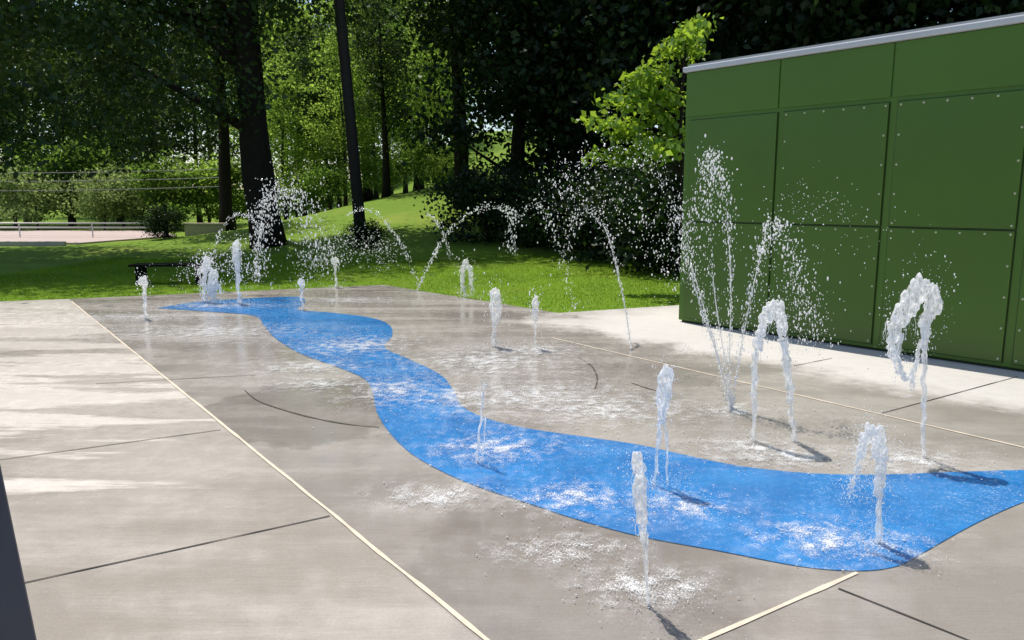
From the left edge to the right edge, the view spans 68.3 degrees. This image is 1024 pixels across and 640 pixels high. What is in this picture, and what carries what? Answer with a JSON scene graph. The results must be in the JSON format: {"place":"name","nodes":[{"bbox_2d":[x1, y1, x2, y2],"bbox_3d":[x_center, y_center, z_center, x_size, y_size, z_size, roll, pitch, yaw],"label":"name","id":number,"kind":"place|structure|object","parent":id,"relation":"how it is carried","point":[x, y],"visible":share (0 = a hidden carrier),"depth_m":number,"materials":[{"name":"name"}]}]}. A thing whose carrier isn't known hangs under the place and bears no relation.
{"place":"outdoors","nodes":[
{"label":"outdoors","id":0,"kind":"place"},
{"bbox_2d":[0,230,175,244],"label":"road","id":1,"kind":"structure","parent":0,"point":[76,237],"depth_m":31.52,"materials":[{"name":"asphalt"}]},
{"bbox_2d":[0,177,218,181],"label":"overhead cable","id":2,"kind":"object","parent":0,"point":[107,180],"visible":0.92,"depth_m":32.68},
{"bbox_2d":[0,131,680,312],"bbox_3d":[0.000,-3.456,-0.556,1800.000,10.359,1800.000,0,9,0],"label":"lawn ground","id":3,"kind":"structure","parent":0,"point":[399,211],"depth_m":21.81,"materials":[{"name":"plant"}]},
{"bbox_2d":[0,42,51,149],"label":"forest tree","id":4,"kind":"object","parent":3,"relation":"on","point":[4,123],"visible":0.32,"depth_m":44.98,"materials":[{"name":"green plant"}]},
{"bbox_2d":[0,160,56,220],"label":"roadside shrub","id":5,"kind":"object","parent":3,"relation":"on","point":[3,201],"visible":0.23,"depth_m":39.02,"materials":[{"name":"green plant"}]},
{"bbox_2d":[0,241,66,245],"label":"road kerb","id":6,"kind":"structure","parent":3,"relation":"on","point":[32,243],"depth_m":26.31,"materials":[{"name":"concrete"}]},
{"bbox_2d":[0,136,72,226],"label":"tree","id":7,"kind":"object","parent":3,"relation":"on","point":[2,163],"visible":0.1,"depth_m":43.33,"materials":[{"name":"green plant"}]},
{"bbox_2d":[0,164,82,229],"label":"roadside shrub","id":8,"kind":"object","parent":3,"relation":"on","point":[42,197],"visible":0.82,"depth_m":38.43,"materials":[{"name":"green plant"}]},
{"bbox_2d":[0,9,89,221],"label":"forest tree","id":9,"kind":"object","parent":3,"relation":"on","point":[27,111],"visible":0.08,"depth_m":48.23,"materials":[{"name":"green plant"}]},
{"bbox_2d":[0,1,126,224],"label":"forest tree","id":10,"kind":"object","parent":3,"relation":"on","point":[63,113],"visible":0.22,"depth_m":44.28,"materials":[{"name":"green plant"}]},
{"bbox_2d":[0,222,144,236],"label":"guard rail","id":11,"kind":"object","parent":3,"relation":"on","point":[91,223],"visible":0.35,"depth_m":30.95,"materials":[{"name":"metal"}]},
{"bbox_2d":[0,127,148,226],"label":"roadside shrub","id":12,"kind":"object","parent":3,"relation":"on","point":[58,161],"visible":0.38,"depth_m":40.76,"materials":[{"name":"green plant"}]},
{"bbox_2d":[0,0,158,199],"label":"shade tree","id":13,"kind":"object","parent":3,"relation":"on","point":[8,95],"visible":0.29,"depth_m":25.23,"materials":[{"name":"green plant"}]},
{"bbox_2d":[37,163,145,229],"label":"roadside shrub","id":14,"kind":"object","parent":3,"relation":"on","point":[87,186],"visible":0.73,"depth_m":38.24,"materials":[{"name":"green plant"}]},
{"bbox_2d":[13,0,173,221],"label":"forest tree","id":15,"kind":"object","parent":3,"relation":"on","point":[117,219],"visible":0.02,"depth_m":48.66,"materials":[{"name":"green plant"}]},
{"bbox_2d":[44,2,178,217],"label":"forest tree","id":16,"kind":"object","parent":3,"relation":"on","point":[117,102],"visible":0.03,"depth_m":56.29,"materials":[{"name":"green plant"}]},
{"bbox_2d":[34,129,192,226],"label":"roadside shrub","id":17,"kind":"object","parent":3,"relation":"on","point":[118,159],"visible":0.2,"depth_m":41.80,"materials":[{"name":"green plant"}]},
{"bbox_2d":[56,2,210,218],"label":"forest tree","id":18,"kind":"object","parent":3,"relation":"on","point":[177,144],"visible":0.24,"depth_m":44.19,"materials":[{"name":"green plant"}]},
{"bbox_2d":[77,157,195,229],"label":"roadside shrub","id":19,"kind":"object","parent":3,"relation":"on","point":[133,211],"visible":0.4,"depth_m":38.77,"materials":[{"name":"green plant"}]},
{"bbox_2d":[126,204,193,238],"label":"dark shrub","id":20,"kind":"object","parent":3,"relation":"on","point":[157,224],"visible":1,"depth_m":28.43,"materials":[{"name":"green plant"}]},
{"bbox_2d":[103,148,218,229],"bbox_3d":[-17.735,-6.596,38.908,6.028,4.286,6.017,2,9,11],"label":"roadside shrub","id":21,"kind":"object","parent":3,"relation":"on","point":[158,173],"visible":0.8,"depth_m":37.88,"materials":[{"name":"green plant"}]},
{"bbox_2d":[128,263,210,284],"bbox_3d":[-6.632,-0.905,14.680,1.400,0.380,0.430,-1,9,-6],"label":"park bench","id":22,"kind":"object","parent":3,"relation":"on","point":[142,267],"visible":0.61,"depth_m":14.48,"materials":[{"name":"brown wood"}]},
{"bbox_2d":[111,9,240,222],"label":"forest tree","id":23,"kind":"object","parent":3,"relation":"on","point":[215,149],"visible":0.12,"depth_m":47.33,"materials":[{"name":"green plant"}]},
{"bbox_2d":[0,0,357,248],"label":"oak tree","id":24,"kind":"object","parent":3,"relation":"on","point":[233,28],"visible":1,"depth_m":20.85,"materials":[{"name":"green plant"}]},
{"bbox_2d":[133,144,247,224],"bbox_3d":[-16.217,-6.961,40.106,6.518,4.643,6.530,1,9,4],"label":"roadside shrub","id":25,"kind":"object","parent":3,"relation":"on","point":[210,215],"visible":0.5,"depth_m":39.49,"materials":[{"name":"green plant"}]},
{"bbox_2d":[183,223,226,235],"bbox_3d":[-12.718,-3.681,31.313,1.680,0.680,0.360,0,9,0],"label":"stone barrier","id":26,"kind":"object","parent":3,"relation":"on","point":[191,229],"visible":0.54,"depth_m":31.15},
{"bbox_2d":[173,45,238,185],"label":"forest tree","id":27,"kind":"object","parent":3,"relation":"on","point":[204,124],"visible":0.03,"depth_m":82.69,"materials":[{"name":"green plant"}]},
{"bbox_2d":[128,0,302,230],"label":"hillside tree","id":28,"kind":"object","parent":3,"relation":"on","point":[225,194],"visible":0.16,"depth_m":32.07,"materials":[{"name":"green plant"}]},
{"bbox_2d":[6,186,218,190],"bbox_3d":[-23.211,-5.748,33.006,21.703,0.236,0.026,0,9,3],"label":"overhead cable","id":29,"kind":"object","parent":28,"relation":"attached to","point":[107,189],"visible":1,"depth_m":32.74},
{"bbox_2d":[167,151,280,227],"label":"roadside shrub","id":30,"kind":"object","parent":3,"relation":"on","point":[237,211],"visible":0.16,"depth_m":40.60,"materials":[{"name":"green plant"}]},
{"bbox_2d":[200,0,306,168],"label":"forest tree","id":31,"kind":"object","parent":3,"relation":"on","point":[264,75],"visible":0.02,"depth_m":59.88,"materials":[{"name":"green plant"}]},
{"bbox_2d":[209,43,341,219],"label":"forest tree","id":32,"kind":"object","parent":3,"relation":"on","point":[279,114],"visible":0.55,"depth_m":41.33,"materials":[{"name":"green plant"}]},
{"bbox_2d":[229,0,340,203],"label":"forest tree","id":33,"kind":"object","parent":3,"relation":"on","point":[276,149],"visible":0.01,"depth_m":63.43,"materials":[{"name":"green plant"}]},
{"bbox_2d":[224,0,363,216],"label":"forest tree","id":34,"kind":"object","parent":3,"relation":"on","point":[286,66],"visible":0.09,"depth_m":49.09,"materials":[{"name":"green plant"}]},
{"bbox_2d":[267,12,339,213],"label":"hillside tree","id":35,"kind":"object","parent":3,"relation":"on","point":[301,66],"visible":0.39,"depth_m":43.62,"materials":[{"name":"green plant"}]},
{"bbox_2d":[274,160,336,217],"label":"roadside shrub","id":36,"kind":"object","parent":3,"relation":"on","point":[288,183],"visible":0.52,"depth_m":39.01,"materials":[{"name":"green plant"}]},
{"bbox_2d":[266,41,382,209],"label":"forest tree","id":37,"kind":"object","parent":3,"relation":"on","point":[334,159],"visible":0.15,"depth_m":45.88,"materials":[{"name":"green plant"}]},
{"bbox_2d":[288,156,371,209],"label":"roadside shrub","id":38,"kind":"object","parent":3,"relation":"on","point":[333,176],"visible":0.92,"depth_m":38.09,"materials":[{"name":"green plant"}]},
{"bbox_2d":[280,0,382,207],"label":"forest tree","id":39,"kind":"object","parent":3,"relation":"on","point":[339,203],"visible":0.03,"depth_m":52.27,"materials":[{"name":"green plant"}]},
{"bbox_2d":[283,1,398,205],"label":"forest tree","id":40,"kind":"object","parent":3,"relation":"on","point":[333,75],"visible":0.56,"depth_m":39.28,"materials":[{"name":"green plant"}]},
{"bbox_2d":[334,0,364,238],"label":"utility pole","id":41,"kind":"object","parent":3,"relation":"on","point":[350,121],"visible":0.77,"depth_m":23.15,"materials":[{"name":"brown wood"}]},
{"bbox_2d":[299,0,410,201],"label":"hillside tree","id":42,"kind":"object","parent":3,"relation":"on","point":[369,192],"visible":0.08,"depth_m":48.85,"materials":[{"name":"green plant"}]},
{"bbox_2d":[227,0,486,119],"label":"crowned tree","id":43,"kind":"object","parent":3,"relation":"on","point":[350,19],"visible":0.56,"depth_m":25.81,"materials":[{"name":"green plant"}]},
{"bbox_2d":[301,29,425,199],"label":"forest tree","id":44,"kind":"object","parent":3,"relation":"on","point":[376,193],"visible":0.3,"depth_m":42.30,"materials":[{"name":"green plant"}]},
{"bbox_2d":[339,217,397,248],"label":"dark shrub","id":45,"kind":"object","parent":3,"relation":"on","point":[365,229],"visible":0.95,"depth_m":22.26,"materials":[{"name":"green plant"}]},
{"bbox_2d":[10,31,737,177],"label":"wood","id":46,"kind":"object","parent":3,"relation":"on","point":[279,141],"depth_m":92.97,"materials":[{"name":"wood"}]},
{"bbox_2d":[331,0,430,197],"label":"hillside tree","id":47,"kind":"object","parent":3,"relation":"on","point":[380,63],"visible":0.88,"depth_m":36.33,"materials":[{"name":"green plant"}]},
{"bbox_2d":[328,0,443,194],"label":"forest tree","id":48,"kind":"object","parent":3,"relation":"on","point":[392,191],"visible":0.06,"depth_m":50.01,"materials":[{"name":"green plant"}]},
{"bbox_2d":[359,146,413,192],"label":"roadside shrub","id":49,"kind":"object","parent":3,"relation":"on","point":[367,163],"visible":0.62,"depth_m":39.75,"materials":[{"name":"green plant"}]},
{"bbox_2d":[354,0,452,193],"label":"forest tree","id":50,"kind":"object","parent":3,"relation":"on","point":[405,189],"visible":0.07,"depth_m":44.12,"materials":[{"name":"green plant"}]},
{"bbox_2d":[369,129,453,191],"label":"roadside shrub","id":51,"kind":"object","parent":3,"relation":"on","point":[409,154],"visible":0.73,"depth_m":37.66,"materials":[{"name":"green plant"}]},
{"bbox_2d":[376,0,450,190],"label":"hillside tree","id":52,"kind":"object","parent":3,"relation":"on","point":[414,183],"visible":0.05,"depth_m":50.31,"materials":[{"name":"green plant"}]},
{"bbox_2d":[388,0,485,188],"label":"forest tree","id":53,"kind":"object","parent":3,"relation":"on","point":[434,105],"visible":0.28,"depth_m":39.86,"materials":[{"name":"green plant"}]},
{"bbox_2d":[404,142,472,191],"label":"roadside shrub","id":54,"kind":"object","parent":3,"relation":"on","point":[441,163],"visible":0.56,"depth_m":36.78,"materials":[{"name":"green plant"}]},
{"bbox_2d":[391,0,503,209],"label":"hillside tree","id":55,"kind":"object","parent":3,"relation":"on","point":[461,158],"visible":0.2,"depth_m":29.63,"materials":[{"name":"green plant"}]},
{"bbox_2d":[413,160,549,243],"bbox_3d":[-0.600,-3.626,23.509,4.301,2.703,4.623,5,11,31],"label":"dark shrub","id":56,"kind":"object","parent":3,"relation":"on","point":[473,184],"visible":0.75,"depth_m":22.81,"materials":[{"name":"green plant"}]},
{"bbox_2d":[377,0,624,179],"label":"dense tree","id":57,"kind":"object","parent":3,"relation":"on","point":[527,132],"visible":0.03,"depth_m":29.54,"materials":[{"name":"green plant"}]},
{"bbox_2d":[348,0,658,209],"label":"dense tree","id":58,"kind":"object","parent":3,"relation":"on","point":[451,127],"visible":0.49,"depth_m":25.57,"materials":[{"name":"green plant"}]},
{"bbox_2d":[456,169,583,249],"bbox_3d":[0.397,-3.207,22.211,4.160,2.433,3.871,0,9,1],"label":"dark shrub","id":59,"kind":"object","parent":3,"relation":"on","point":[513,202],"visible":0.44,"depth_m":21.71,"materials":[{"name":"green plant"}]},
{"bbox_2d":[503,161,627,253],"bbox_3d":[2.069,-3.031,20.765,4.301,2.703,4.623,-5,10,-29],"label":"dark shrub","id":60,"kind":"object","parent":3,"relation":"on","point":[537,218],"visible":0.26,"depth_m":20.62,"materials":[{"name":"green plant"}]},
{"bbox_2d":[424,0,739,229],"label":"dense tree","id":61,"kind":"object","parent":3,"relation":"on","point":[516,96],"visible":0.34,"depth_m":24.04,"materials":[{"name":"green plant"}]},
{"bbox_2d":[530,162,680,262],"bbox_3d":[2.925,-2.744,19.499,4.301,2.703,4.623,5,11,30],"label":"dark shrub","id":62,"kind":"object","parent":3,"relation":"on","point":[586,235],"visible":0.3,"depth_m":19.01,"materials":[{"name":"green plant"}]},
{"bbox_2d":[532,137,684,276],"bbox_3d":[3.111,-2.406,16.544,5.316,3.108,4.946,0,9,0],"label":"dark shrub","id":63,"kind":"object","parent":3,"relation":"on","point":[664,199],"visible":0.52,"depth_m":16.16,"materials":[{"name":"green plant"}]},
{"bbox_2d":[598,142,684,263],"bbox_3d":[4.662,-2.467,16.562,5.161,3.244,5.547,-5,11,-30],"label":"dark shrub","id":64,"kind":"object","parent":3,"relation":"on","point":[632,217],"visible":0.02,"depth_m":16.35,"materials":[{"name":"green plant"}]},
{"bbox_2d":[571,12,723,237],"bbox_3d":[2.308,-2.853,13.027,2.570,4.768,1.834,0,9,0],"label":"maple sapling","id":65,"kind":"object","parent":3,"relation":"on","point":[661,104],"visible":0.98,"depth_m":12.94,"materials":[{"name":"green plant"}]},
{"bbox_2d":[482,0,820,186],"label":"dense tree","id":66,"kind":"object","parent":3,"relation":"on","point":[689,11],"visible":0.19,"depth_m":23.45,"materials":[{"name":"green plant"}]},
{"bbox_2d":[496,0,889,163],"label":"dense tree","id":67,"kind":"object","parent":3,"relation":"on","point":[626,44],"visible":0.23,"depth_m":20.71,"materials":[{"name":"green plant"}]},
{"bbox_2d":[637,0,991,135],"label":"dense tree","id":68,"kind":"object","parent":3,"relation":"on","point":[857,11],"visible":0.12,"depth_m":19.19,"materials":[{"name":"green plant"}]},
{"bbox_2d":[670,0,1023,63],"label":"dense tree","id":69,"kind":"object","parent":3,"relation":"on","point":[885,28],"visible":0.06,"depth_m":18.83,"materials":[{"name":"green plant"}]},
{"bbox_2d":[838,0,1023,36],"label":"dense tree","id":70,"kind":"object","parent":3,"relation":"on","point":[942,11],"visible":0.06,"depth_m":19.29,"materials":[{"name":"green plant"}]},
{"bbox_2d":[843,0,1022,30],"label":"dense tree","id":71,"kind":"object","parent":3,"relation":"on","point":[922,22],"visible":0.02,"depth_m":20.74,"materials":[{"name":"green plant"}]},
{"bbox_2d":[0,0,950,188],"label":"sky","id":72,"kind":"structure","parent":0,"point":[474,120],"materials":[{"name":"white"}]},
{"bbox_2d":[0,285,1023,639],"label":"concrete deck","id":73,"kind":"structure","parent":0,"point":[96,505],"depth_m":4.42,"materials":[{"name":"concrete"}]},
{"bbox_2d":[0,466,36,639],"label":"steel post","id":74,"kind":"object","parent":73,"relation":"on","point":[16,621],"visible":1,"depth_m":1.35,"materials":[{"name":"metal"}]},
{"bbox_2d":[91,263,219,327],"bbox_3d":[-4.940,-0.392,10.196,2.116,0.750,1.756,5,10,29],"label":"water jet","id":75,"kind":"object","parent":73,"relation":"on","point":[145,282],"visible":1,"depth_m":10.11},
{"bbox_2d":[25,515,328,582],"bbox_3d":[-2.127,1.112,3.135,2.796,0.001,0.013,-5,11,-31],"label":"deck groove","id":76,"kind":"object","parent":73,"relation":"on","point":[172,550],"visible":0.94,"depth_m":3.46},
{"bbox_2d":[186,252,217,302],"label":"water jet","id":77,"kind":"object","parent":73,"relation":"on","point":[205,265],"visible":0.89,"depth_m":11.71},
{"bbox_2d":[172,234,272,294],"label":"water arc","id":78,"kind":"object","parent":73,"relation":"on","point":[219,269],"visible":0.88,"depth_m":11.99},
{"bbox_2d":[231,171,312,287],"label":"water arc","id":79,"kind":"object","parent":73,"relation":"on","point":[260,217],"visible":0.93,"depth_m":12.29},
{"bbox_2d":[71,301,489,639],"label":"deck joint","id":80,"kind":"object","parent":73,"relation":"on","point":[463,620],"visible":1,"depth_m":3.75,"materials":[{"name":"concrete"}]},
{"bbox_2d":[245,161,344,296],"bbox_3d":[-3.441,-1.486,12.264,2.018,2.168,1.815,3,10,16],"label":"water arc","id":81,"kind":"object","parent":73,"relation":"on","point":[269,205],"visible":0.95,"depth_m":12.26,"materials":[{"name":"liquid"}]},
{"bbox_2d":[275,208,409,281],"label":"water arc","id":82,"kind":"object","parent":73,"relation":"on","point":[350,250],"visible":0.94,"depth_m":14.44,"materials":[{"name":"liquid"}]},
{"bbox_2d":[453,249,479,298],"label":"water jet","id":83,"kind":"object","parent":73,"relation":"on","point":[468,267],"visible":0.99,"depth_m":12.35},
{"bbox_2d":[417,202,518,289],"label":"water arc","id":84,"kind":"object","parent":73,"relation":"on","point":[427,270],"visible":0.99,"depth_m":12.47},
{"bbox_2d":[431,272,542,354],"bbox_3d":[-0.210,-0.123,8.220,1.379,0.841,1.429,0,9,0],"label":"water jet","id":85,"kind":"object","parent":73,"relation":"on","point":[497,296],"visible":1,"depth_m":8.16},
{"bbox_2d":[41,297,985,615],"bbox_3d":[-1.395,0.271,8.325,12.158,0.001,6.201,8,12,42],"label":"splash foam","id":86,"kind":"object","parent":73,"relation":"on","point":[609,407],"visible":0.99,"depth_m":5.68,"materials":[{"name":"white"}]},
{"bbox_2d":[433,372,544,480],"bbox_3d":[-0.264,0.604,4.527,0.818,0.569,0.879,7,11,36],"label":"water jet","id":87,"kind":"object","parent":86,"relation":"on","point":[479,427],"visible":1,"depth_m":4.58},
{"bbox_2d":[17,294,1006,628],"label":"splash drops","id":88,"kind":"object","parent":86,"relation":"on","point":[547,418],"visible":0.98,"depth_m":5.37,"materials":[{"name":"liquid"}]},
{"bbox_2d":[550,202,631,350],"bbox_3d":[0.950,-0.593,8.831,0.357,1.568,1.970,-4,10,-23],"label":"water arc","id":89,"kind":"object","parent":86,"relation":"on","point":[620,283],"visible":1,"depth_m":8.58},
{"bbox_2d":[516,112,735,407],"bbox_3d":[1.083,-0.759,7.207,1.057,2.410,3.339,-7,11,-37],"label":"water arc","id":90,"kind":"object","parent":86,"relation":"on","point":[654,221],"visible":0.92,"depth_m":6.79,"materials":[{"name":"liquid"}]},
{"bbox_2d":[517,128,706,308],"bbox_3d":[0.999,-1.127,8.592,2.066,1.968,2.700,-4,10,-21],"label":"water spray","id":91,"kind":"object","parent":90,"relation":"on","point":[625,223],"visible":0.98,"depth_m":8.41,"materials":[{"name":"liquid"}]},
{"bbox_2d":[585,344,747,515],"bbox_3d":[0.848,0.537,4.167,1.071,0.818,1.091,0,9,0],"label":"water jet","id":92,"kind":"object","parent":86,"relation":"on","point":[666,372],"visible":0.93,"depth_m":4.17},
{"bbox_2d":[503,273,572,357],"bbox_3d":[0.231,-0.078,7.976,0.815,0.824,1.006,7,11,36],"label":"water jet","id":93,"kind":"object","parent":73,"relation":"on","point":[535,305],"visible":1,"depth_m":8.06},
{"bbox_2d":[499,192,588,311],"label":"water arc","id":94,"kind":"object","parent":73,"relation":"on","point":[550,221],"visible":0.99,"depth_m":10.71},
{"bbox_2d":[161,297,1023,570],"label":"painted river","id":95,"kind":"structure","parent":73,"relation":"on","point":[952,503],"depth_m":4.30,"materials":[{"name":"blue painted concrete"}]},
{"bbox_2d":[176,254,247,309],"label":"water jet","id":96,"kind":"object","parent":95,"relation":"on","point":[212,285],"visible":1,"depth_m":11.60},
{"bbox_2d":[221,230,255,304],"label":"water jet","id":97,"kind":"object","parent":95,"relation":"on","point":[237,262],"visible":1,"depth_m":11.56},
{"bbox_2d":[781,393,1012,578],"bbox_3d":[1.747,0.642,3.479,1.140,0.827,0.945,0,9,0],"label":"water jet","id":98,"kind":"object","parent":95,"relation":"on","point":[873,430],"visible":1,"depth_m":3.48},
{"bbox_2d":[556,424,746,638],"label":"water jet","id":99,"kind":"object","parent":73,"relation":"on","point":[640,502],"visible":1,"depth_m":2.93},
{"bbox_2d":[670,194,731,405],"bbox_3d":[1.445,-0.182,6.011,0.275,1.650,0.824,-3,10,-17],"label":"water arc","id":100,"kind":"object","parent":73,"relation":"on","point":[703,315],"visible":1,"depth_m":5.92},
{"bbox_2d":[672,134,742,409],"bbox_3d":[1.512,-0.382,5.904,0.512,2.085,0.562,2,9,13],"label":"water arc","id":101,"kind":"object","parent":73,"relation":"on","point":[729,255],"visible":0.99,"depth_m":5.76,"materials":[{"name":"liquid"}]},
{"bbox_2d":[696,164,741,406],"bbox_3d":[1.602,-0.281,5.865,0.360,1.891,0.531,4,10,26],"label":"water arc","id":102,"kind":"object","parent":73,"relation":"on","point":[724,354],"visible":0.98,"depth_m":5.75,"materials":[{"name":"liquid"}]},
{"bbox_2d":[682,275,829,473],"bbox_3d":[1.540,0.331,4.870,1.198,1.235,1.393,5,10,26],"label":"water jet","id":103,"kind":"object","parent":73,"relation":"on","point":[778,319],"visible":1,"depth_m":4.93},
{"bbox_2d":[698,572,857,639],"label":"deck joint","id":104,"kind":"object","parent":73,"relation":"on","point":[749,619],"visible":1,"depth_m":2.98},
{"bbox_2d":[731,211,840,408],"bbox_3d":[2.024,-0.040,5.551,0.539,1.515,0.698,-8,12,-39],"label":"water arc","id":105,"kind":"object","parent":73,"relation":"on","point":[761,250],"visible":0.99,"depth_m":5.53,"materials":[{"name":"liquid"}]},
{"bbox_2d":[554,338,1023,447],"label":"deck joint","id":106,"kind":"object","parent":73,"relation":"on","point":[817,399],"visible":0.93,"depth_m":5.97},
{"bbox_2d":[745,243,860,380],"bbox_3d":[2.146,-0.111,5.642,0.784,1.141,0.898,3,10,18],"label":"water arc","id":107,"kind":"object","parent":73,"relation":"on","point":[801,295],"visible":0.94,"depth_m":5.63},
{"bbox_2d":[838,588,968,639],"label":"deck groove","id":108,"kind":"object","parent":73,"relation":"on","point":[902,613],"visible":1,"depth_m":2.94},
{"bbox_2d":[819,224,1016,485],"bbox_3d":[2.548,0.130,4.522,1.363,1.509,1.204,-7,11,-36],"label":"water jet","id":109,"kind":"object","parent":73,"relation":"on","point":[915,294],"visible":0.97,"depth_m":4.57},
{"bbox_2d":[679,12,1023,371],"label":"panel building","id":110,"kind":"structure","parent":0,"point":[923,128],"depth_m":7.89,"materials":[{"name":"green paint"}]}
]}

